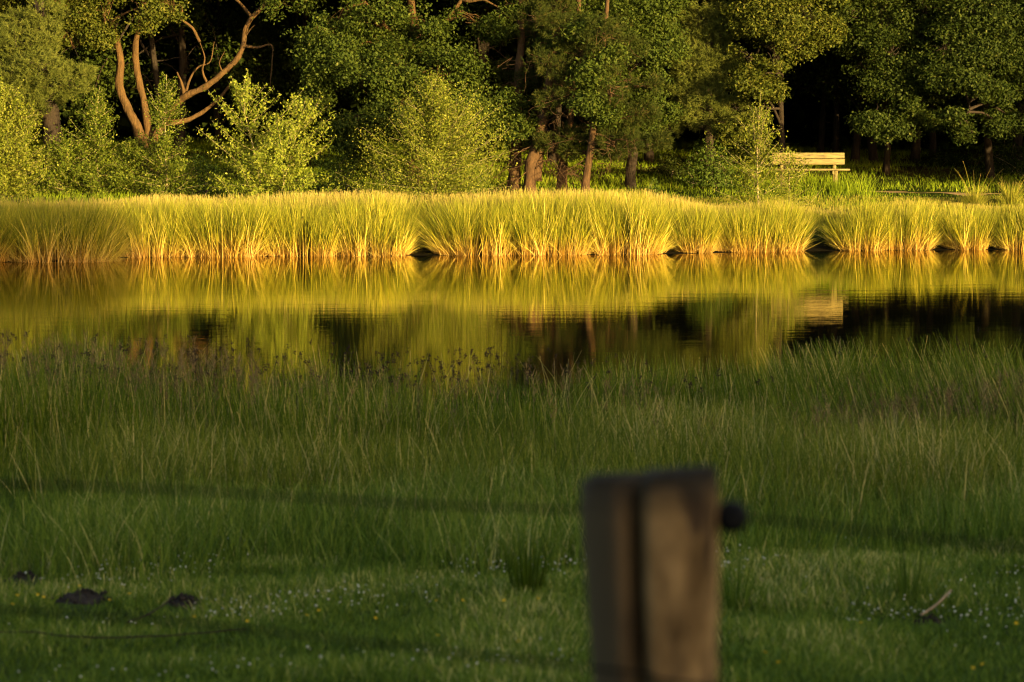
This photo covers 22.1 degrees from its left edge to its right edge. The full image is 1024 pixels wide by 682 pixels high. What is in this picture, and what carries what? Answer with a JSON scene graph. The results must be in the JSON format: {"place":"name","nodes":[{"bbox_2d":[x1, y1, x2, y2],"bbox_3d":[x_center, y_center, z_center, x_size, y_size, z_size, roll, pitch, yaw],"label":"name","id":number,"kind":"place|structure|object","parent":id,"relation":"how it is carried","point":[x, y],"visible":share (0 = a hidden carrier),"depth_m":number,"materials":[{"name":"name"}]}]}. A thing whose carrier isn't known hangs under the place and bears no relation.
{"place":"outdoors","nodes":[
{"label":"outdoors","id":0,"kind":"place"},
{"bbox_2d":[0,441,1023,681],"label":"meadow grass","id":1,"kind":"structure","parent":0,"point":[436,536],"depth_m":12.55,"materials":[{"name":"green plant"}]},
{"bbox_2d":[0,250,1023,416],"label":"water","id":2,"kind":"structure","parent":0,"point":[597,308],"depth_m":42.84,"materials":[{"name":"green liquid"}]},
{"bbox_2d":[0,386,1023,536],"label":"tall grass","id":3,"kind":"structure","parent":0,"point":[899,456],"depth_m":17.44,"materials":[{"name":"green plant"}]},
{"bbox_2d":[0,131,1023,681],"bbox_3d":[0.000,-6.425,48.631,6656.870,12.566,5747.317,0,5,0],"label":"ground","id":4,"kind":"structure","parent":0,"point":[910,171],"depth_m":69.44,"materials":[{"name":"green plant"}]},
{"bbox_2d":[0,198,41,262],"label":"rush tussock","id":5,"kind":"object","parent":4,"relation":"on","point":[4,250],"visible":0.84,"depth_m":56.48,"materials":[{"name":"green plant"}]},
{"bbox_2d":[1,570,46,584],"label":"molehill","id":6,"kind":"object","parent":4,"relation":"on","point":[20,575],"visible":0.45,"depth_m":13.32,"materials":[{"name":"soil"}]},
{"bbox_2d":[0,76,58,199],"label":"birch sapling","id":7,"kind":"object","parent":4,"relation":"on","point":[14,126],"visible":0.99,"depth_m":63.58,"materials":[{"name":"green plant"}]},
{"bbox_2d":[0,0,94,162],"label":"dark tree","id":8,"kind":"object","parent":4,"relation":"on","point":[66,54],"visible":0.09,"depth_m":74.30,"materials":[{"name":"green plant"}]},
{"bbox_2d":[0,0,98,180],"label":"pine tree","id":9,"kind":"object","parent":4,"relation":"on","point":[37,44],"visible":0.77,"depth_m":66.68,"materials":[{"name":"green plant"}]},
{"bbox_2d":[23,127,111,197],"bbox_3d":[-11.097,-4.196,65.309,2.374,2.280,2.099,0,5,0],"label":"birch sapling","id":10,"kind":"object","parent":4,"relation":"on","point":[64,150],"visible":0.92,"depth_m":64.92,"materials":[{"name":"green plant"}]},
{"bbox_2d":[0,189,163,262],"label":"rush tussock","id":11,"kind":"object","parent":4,"relation":"on","point":[82,242],"visible":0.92,"depth_m":56.66,"materials":[{"name":"plant"}]},
{"bbox_2d":[62,517,103,571],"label":"rush clump","id":12,"kind":"object","parent":4,"relation":"on","point":[87,546],"visible":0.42,"depth_m":13.66,"materials":[{"name":"green plant"}]},
{"bbox_2d":[52,588,116,604],"bbox_3d":[-2.032,1.212,12.409,0.283,0.097,0.273,5,7,44],"label":"molehill","id":13,"kind":"object","parent":4,"relation":"on","point":[86,595],"visible":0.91,"depth_m":12.37,"materials":[{"name":"soil"}]},
{"bbox_2d":[48,87,139,197],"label":"birch sapling","id":14,"kind":"object","parent":4,"relation":"on","point":[96,119],"visible":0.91,"depth_m":65.11,"materials":[{"name":"green plant"}]},
{"bbox_2d":[0,630,238,637],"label":"wire","id":15,"kind":"object","parent":4,"relation":"on","point":[122,636],"visible":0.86,"depth_m":10.92,"materials":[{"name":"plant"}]},
{"bbox_2d":[100,132,170,196],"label":"birch sapling","id":16,"kind":"object","parent":4,"relation":"on","point":[134,145],"visible":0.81,"depth_m":65.23,"materials":[{"name":"green plant"}]},
{"bbox_2d":[0,0,273,169],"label":"oak tree","id":17,"kind":"object","parent":4,"relation":"on","point":[103,34],"visible":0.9,"depth_m":69.34,"materials":[{"name":"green plant"}]},
{"bbox_2d":[55,0,221,160],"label":"dark tree","id":18,"kind":"object","parent":4,"relation":"on","point":[111,56],"visible":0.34,"depth_m":73.23,"materials":[{"name":"green plant"}]},
{"bbox_2d":[126,595,175,622],"bbox_3d":[-1.605,1.208,11.842,0.048,0.038,0.530,1,5,17],"label":"fallen stick","id":19,"kind":"object","parent":4,"relation":"on","point":[155,609],"visible":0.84,"depth_m":11.79,"materials":[{"name":"brown wood"}]},
{"bbox_2d":[101,192,215,257],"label":"rush tussock","id":20,"kind":"object","parent":4,"relation":"on","point":[157,244],"visible":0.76,"depth_m":58.59,"materials":[{"name":"yellow plant"}]},
{"bbox_2d":[73,0,260,160],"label":"dark tree","id":21,"kind":"object","parent":4,"relation":"on","point":[179,37],"visible":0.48,"depth_m":74.57,"materials":[{"name":"green plant"}]},
{"bbox_2d":[129,71,209,199],"bbox_3d":[-8.578,-4.946,64.913,2.219,3.436,1.789,2,5,24],"label":"birch sapling","id":22,"kind":"object","parent":4,"relation":"on","point":[165,104],"visible":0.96,"depth_m":64.86,"materials":[{"name":"green plant"}]},
{"bbox_2d":[166,592,203,608],"bbox_3d":[-1.549,1.224,12.409,0.216,0.083,0.201,0,5,0],"label":"molehill","id":23,"kind":"object","parent":4,"relation":"on","point":[180,598],"visible":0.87,"depth_m":12.38,"materials":[{"name":"soil"}]},
{"bbox_2d":[171,147,227,197],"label":"shrub","id":24,"kind":"object","parent":4,"relation":"on","point":[205,189],"visible":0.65,"depth_m":66.24,"materials":[{"name":"green plant"}]},
{"bbox_2d":[134,0,301,152],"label":"dark tree","id":25,"kind":"object","parent":4,"relation":"on","point":[216,85],"visible":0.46,"depth_m":78.04,"materials":[{"name":"green plant"}]},
{"bbox_2d":[149,188,295,257],"bbox_3d":[-6.595,-2.679,59.218,3.497,1.631,3.193,0,5,0],"label":"rush tussock","id":26,"kind":"object","parent":4,"relation":"on","point":[214,240],"visible":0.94,"depth_m":58.58,"materials":[{"name":"yellow plant"}]},
{"bbox_2d":[195,68,340,205],"bbox_3d":[-5.914,-4.789,64.391,3.581,3.799,3.817,0,5,0],"label":"willow sapling","id":27,"kind":"object","parent":4,"relation":"on","point":[257,159],"visible":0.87,"depth_m":64.13,"materials":[{"name":"green plant"}]},
{"bbox_2d":[207,0,381,159],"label":"dark tree","id":28,"kind":"object","parent":4,"relation":"on","point":[304,19],"visible":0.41,"depth_m":77.10,"materials":[{"name":"green plant"}]},
{"bbox_2d":[234,189,361,256],"bbox_3d":[-4.867,-2.706,59.676,3.398,1.587,3.185,0,5,0],"label":"rush tussock","id":29,"kind":"object","parent":4,"relation":"on","point":[287,239],"visible":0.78,"depth_m":59.01,"materials":[{"name":"plant"}]},
{"bbox_2d":[301,146,363,195],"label":"shrub","id":30,"kind":"object","parent":4,"relation":"on","point":[336,183],"visible":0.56,"depth_m":66.58,"materials":[{"name":"green plant"}]},
{"bbox_2d":[318,186,433,256],"bbox_3d":[-3.042,-2.722,59.811,3.152,1.613,3.322,0,5,0],"label":"rush tussock","id":31,"kind":"object","parent":4,"relation":"on","point":[384,239],"visible":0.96,"depth_m":59.23,"materials":[{"name":"plant"}]},
{"bbox_2d":[252,0,544,186],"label":"oak tree","id":32,"kind":"object","parent":4,"relation":"on","point":[394,65],"visible":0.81,"depth_m":67.38,"materials":[{"name":"green plant"}]},
{"bbox_2d":[327,70,525,217],"bbox_3d":[-2.070,-4.453,64.258,4.998,4.379,5.346,0,5,0],"label":"shrub","id":33,"kind":"object","parent":4,"relation":"on","point":[432,123],"visible":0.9,"depth_m":63.80,"materials":[{"name":"green plant"}]},
{"bbox_2d":[396,0,528,162],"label":"dark tree","id":34,"kind":"object","parent":4,"relation":"on","point":[485,11],"visible":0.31,"depth_m":75.44,"materials":[{"name":"green plant"}]},
{"bbox_2d":[394,190,547,255],"bbox_3d":[-1.004,-2.728,59.871,3.975,1.580,3.254,0,5,0],"label":"rush tussock","id":35,"kind":"object","parent":4,"relation":"on","point":[460,234],"visible":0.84,"depth_m":59.41,"materials":[{"name":"yellow plant"}]},
{"bbox_2d":[458,169,494,195],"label":"shrub","id":36,"kind":"object","parent":4,"relation":"on","point":[481,181],"visible":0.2,"depth_m":66.58,"materials":[{"name":"green plant"}]},
{"bbox_2d":[0,326,1022,428],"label":"dark headed rushes","id":37,"kind":"object","parent":4,"relation":"on","point":[440,366],"visible":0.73,"depth_m":22.76,"materials":[{"name":"plant"}]},
{"bbox_2d":[0,328,1023,487],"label":"shore rushes","id":38,"kind":"object","parent":4,"relation":"on","point":[41,405],"visible":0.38,"depth_m":20.99,"materials":[{"name":"green plant"}]},
{"bbox_2d":[0,0,1023,149],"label":"wood","id":39,"kind":"object","parent":4,"relation":"on","point":[801,121],"visible":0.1,"depth_m":84.53,"materials":[{"name":"plant"}]},
{"bbox_2d":[0,134,1023,208],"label":"woodland grass","id":40,"kind":"structure","parent":4,"relation":"on","point":[196,144],"depth_m":73.05,"materials":[{"name":"green plant"}]},
{"bbox_2d":[0,186,1023,248],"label":"straw grass","id":41,"kind":"structure","parent":4,"relation":"on","point":[678,202],"depth_m":62.30,"materials":[{"name":"yellow plant"}]},
{"bbox_2d":[0,328,1023,465],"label":"plume grass","id":42,"kind":"structure","parent":4,"relation":"on","point":[948,394],"depth_m":20.82,"materials":[{"name":"green plant"}]},
{"bbox_2d":[0,348,1023,536],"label":"pale stalks","id":43,"kind":"object","parent":4,"relation":"on","point":[411,438],"visible":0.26,"depth_m":18.75,"materials":[{"name":"brown plant"}]},
{"bbox_2d":[8,536,1023,680],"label":"clover flowers","id":44,"kind":"object","parent":4,"relation":"on","point":[540,638],"visible":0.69,"depth_m":11.79,"materials":[{"name":"white plant"}]},
{"bbox_2d":[473,0,572,189],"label":"pine tree","id":45,"kind":"object","parent":4,"relation":"on","point":[516,72],"visible":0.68,"depth_m":68.18,"materials":[{"name":"green plant"}]},
{"bbox_2d":[494,528,557,597],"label":"rush clump","id":46,"kind":"object","parent":4,"relation":"on","point":[526,576],"visible":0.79,"depth_m":12.01,"materials":[{"name":"green plant"}]},
{"bbox_2d":[482,185,616,255],"bbox_3d":[0.874,-2.810,60.271,3.370,1.679,3.424,0,5,0],"label":"rush tussock","id":47,"kind":"object","parent":4,"relation":"on","point":[564,231],"visible":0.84,"depth_m":59.55,"materials":[{"name":"yellow plant"}]},
{"bbox_2d":[491,0,608,196],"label":"pine tree","id":48,"kind":"object","parent":4,"relation":"on","point":[534,160],"visible":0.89,"depth_m":66.36,"materials":[{"name":"green plant"}]},
{"bbox_2d":[479,1,668,163],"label":"dark tree","id":49,"kind":"object","parent":4,"relation":"on","point":[555,154],"visible":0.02,"depth_m":75.53,"materials":[{"name":"green plant"}]},
{"bbox_2d":[513,0,636,193],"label":"pine tree","id":50,"kind":"object","parent":4,"relation":"on","point":[576,154],"visible":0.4,"depth_m":67.13,"materials":[{"name":"green plant"}]},
{"bbox_2d":[525,0,674,194],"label":"pine tree","id":51,"kind":"object","parent":4,"relation":"on","point":[658,140],"visible":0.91,"depth_m":66.13,"materials":[{"name":"green plant"}]},
{"bbox_2d":[519,0,693,188],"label":"oak tree","id":52,"kind":"object","parent":4,"relation":"on","point":[652,19],"visible":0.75,"depth_m":67.20,"materials":[{"name":"green plant"}]},
{"bbox_2d":[565,184,686,254],"bbox_3d":[2.557,-2.792,60.291,3.085,1.620,3.003,0,5,0],"label":"rush tussock","id":53,"kind":"object","parent":4,"relation":"on","point":[640,234],"visible":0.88,"depth_m":59.74,"materials":[{"name":"yellow plant"}]},
{"bbox_2d":[646,176,665,202],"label":"shrub","id":54,"kind":"object","parent":4,"relation":"on","point":[655,189],"visible":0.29,"depth_m":66.08,"materials":[{"name":"green plant"}]},
{"bbox_2d":[622,55,703,162],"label":"dark tree","id":55,"kind":"object","parent":4,"relation":"on","point":[648,156],"visible":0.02,"depth_m":76.71,"materials":[{"name":"green plant"}]},
{"bbox_2d":[580,464,748,681],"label":"fence post","id":56,"kind":"object","parent":4,"relation":"on","point":[651,548],"visible":1,"depth_m":2.81,"materials":[{"name":"brown wood"}]},
{"bbox_2d":[0,608,684,681],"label":"fence wire","id":57,"kind":"object","parent":56,"relation":"attached to","point":[653,677],"visible":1,"depth_m":2.96,"materials":[{"name":"grey metal"}]},
{"bbox_2d":[0,482,1023,549],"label":"fence wire","id":58,"kind":"object","parent":56,"relation":"attached to","point":[509,508],"visible":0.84,"depth_m":2.93,"materials":[{"name":"grey metal"}]},
{"bbox_2d":[643,151,695,176],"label":"shrub","id":59,"kind":"object","parent":4,"relation":"on","point":[670,169],"visible":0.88,"depth_m":71.71,"materials":[{"name":"green plant"}]},
{"bbox_2d":[660,204,737,253],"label":"rush tussock","id":60,"kind":"object","parent":4,"relation":"on","point":[702,239],"visible":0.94,"depth_m":60.55,"materials":[{"name":"yellow plant"}]},
{"bbox_2d":[674,135,744,187],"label":"shrub","id":61,"kind":"object","parent":4,"relation":"on","point":[705,175],"visible":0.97,"depth_m":69.51,"materials":[{"name":"green plant"}]},
{"bbox_2d":[654,0,776,184],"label":"pine tree","id":62,"kind":"object","parent":4,"relation":"on","point":[706,58],"visible":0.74,"depth_m":68.79,"materials":[{"name":"green plant"}]},
{"bbox_2d":[718,546,766,612],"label":"rush clump","id":63,"kind":"object","parent":4,"relation":"on","point":[734,590],"visible":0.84,"depth_m":11.70,"materials":[{"name":"green plant"}]},
{"bbox_2d":[677,193,819,252],"bbox_3d":[5.472,-2.759,61.413,3.665,1.406,3.214,0,5,0],"label":"rush tussock","id":64,"kind":"object","parent":4,"relation":"on","point":[779,234],"visible":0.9,"depth_m":60.92,"materials":[{"name":"plant"}]},
{"bbox_2d":[707,87,803,209],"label":"birch sapling","id":65,"kind":"object","parent":4,"relation":"on","point":[760,149],"visible":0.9,"depth_m":65.34,"materials":[{"name":"green plant"}]},
{"bbox_2d":[691,0,858,175],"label":"oak tree","id":66,"kind":"object","parent":4,"relation":"on","point":[767,19],"visible":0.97,"depth_m":67.75,"materials":[{"name":"green plant"}]},
{"bbox_2d":[762,143,825,211],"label":"birch sapling","id":67,"kind":"object","parent":4,"relation":"on","point":[788,177],"visible":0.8,"depth_m":65.99,"materials":[{"name":"green plant"}]},
{"bbox_2d":[756,1,856,158],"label":"dark tree","id":68,"kind":"object","parent":4,"relation":"on","point":[821,142],"visible":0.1,"depth_m":78.70,"materials":[{"name":"green plant"}]},
{"bbox_2d":[772,153,849,187],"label":"park bench","id":69,"kind":"object","parent":4,"relation":"on","point":[834,161],"visible":0.65,"depth_m":70.23,"materials":[{"name":"brown wood"}]},
{"bbox_2d":[745,0,916,158],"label":"dark tree","id":70,"kind":"object","parent":4,"relation":"on","point":[837,75],"visible":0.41,"depth_m":77.34,"materials":[{"name":"green plant"}]},
{"bbox_2d":[821,181,846,191],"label":"grass tuft","id":71,"kind":"object","parent":4,"relation":"on","point":[833,186],"visible":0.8,"depth_m":69.42,"materials":[{"name":"green plant"}]},
{"bbox_2d":[757,0,930,165],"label":"dark tree","id":72,"kind":"object","parent":4,"relation":"on","point":[855,149],"visible":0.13,"depth_m":76.68,"materials":[{"name":"green plant"}]},
{"bbox_2d":[813,196,900,250],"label":"rush tussock","id":73,"kind":"object","parent":4,"relation":"on","point":[850,238],"visible":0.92,"depth_m":61.54,"materials":[{"name":"yellow plant"}]},
{"bbox_2d":[782,0,931,164],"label":"dark tree","id":74,"kind":"object","parent":4,"relation":"on","point":[872,152],"visible":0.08,"depth_m":77.67,"materials":[{"name":"green plant"}]},
{"bbox_2d":[813,0,951,174],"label":"oak tree","id":75,"kind":"object","parent":4,"relation":"on","point":[893,81],"visible":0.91,"depth_m":69.72,"materials":[{"name":"green plant"}]},
{"bbox_2d":[850,197,957,250],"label":"rush tussock","id":76,"kind":"object","parent":4,"relation":"on","point":[913,231],"visible":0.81,"depth_m":61.73,"materials":[{"name":"yellow plant"}]},
{"bbox_2d":[855,1,958,162],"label":"dark tree","id":77,"kind":"object","parent":4,"relation":"on","point":[915,149],"visible":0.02,"depth_m":77.67,"materials":[{"name":"green plant"}]},
{"bbox_2d":[884,533,936,604],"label":"rush clump","id":78,"kind":"object","parent":4,"relation":"on","point":[904,587],"visible":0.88,"depth_m":11.99,"materials":[{"name":"green plant"}]},
{"bbox_2d":[854,0,998,158],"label":"dark tree","id":79,"kind":"object","parent":4,"relation":"on","point":[932,141],"visible":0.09,"depth_m":78.70,"materials":[{"name":"green plant"}]},
{"bbox_2d":[913,613,947,624],"bbox_3d":[1.833,1.231,11.539,0.182,0.078,0.144,0,5,0],"label":"molehill","id":80,"kind":"object","parent":4,"relation":"on","point":[935,619],"visible":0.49,"depth_m":11.54,"materials":[{"name":"soil"}]},
{"bbox_2d":[919,589,951,615],"bbox_3d":[1.896,1.168,11.712,0.024,0.087,0.258,4,6,41],"label":"fallen stick","id":81,"kind":"object","parent":4,"relation":"on","point":[936,604],"visible":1,"depth_m":11.69,"materials":[{"name":"brown wood"}]},
{"bbox_2d":[927,199,1000,249],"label":"rush tussock","id":82,"kind":"object","parent":4,"relation":"on","point":[973,233],"visible":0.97,"depth_m":61.95,"materials":[{"name":"yellow plant"}]},
{"bbox_2d":[909,0,1023,179],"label":"oak tree","id":83,"kind":"object","parent":4,"relation":"on","point":[974,28],"visible":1,"depth_m":68.88,"materials":[{"name":"green plant"}]},
{"bbox_2d":[929,0,1023,163],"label":"dark tree","id":84,"kind":"object","parent":4,"relation":"on","point":[1018,140],"visible":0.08,"depth_m":76.64,"materials":[{"name":"green plant"}]},
{"bbox_2d":[955,162,1001,205],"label":"grass tuft","id":85,"kind":"object","parent":4,"relation":"on","point":[975,199],"visible":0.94,"depth_m":67.38,"materials":[{"name":"plant"}]},
{"bbox_2d":[976,135,1023,175],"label":"shrub","id":86,"kind":"object","parent":4,"relation":"on","point":[1009,162],"visible":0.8,"depth_m":73.66,"materials":[{"name":"green plant"}]},
{"bbox_2d":[977,198,1023,249],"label":"rush tussock","id":87,"kind":"object","parent":4,"relation":"on","point":[1010,232],"visible":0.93,"depth_m":62.10,"materials":[{"name":"yellow plant"}]},
{"bbox_2d":[988,176,1023,206],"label":"grass tuft","id":88,"kind":"object","parent":4,"relation":"on","point":[1011,197],"visible":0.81,"depth_m":67.36,"materials":[{"name":"plant"}]},
{"bbox_2d":[876,191,1001,195],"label":"path","id":89,"kind":"structure","parent":0,"point":[955,193],"depth_m":69.59,"materials":[{"name":"brown soil"}]}
]}

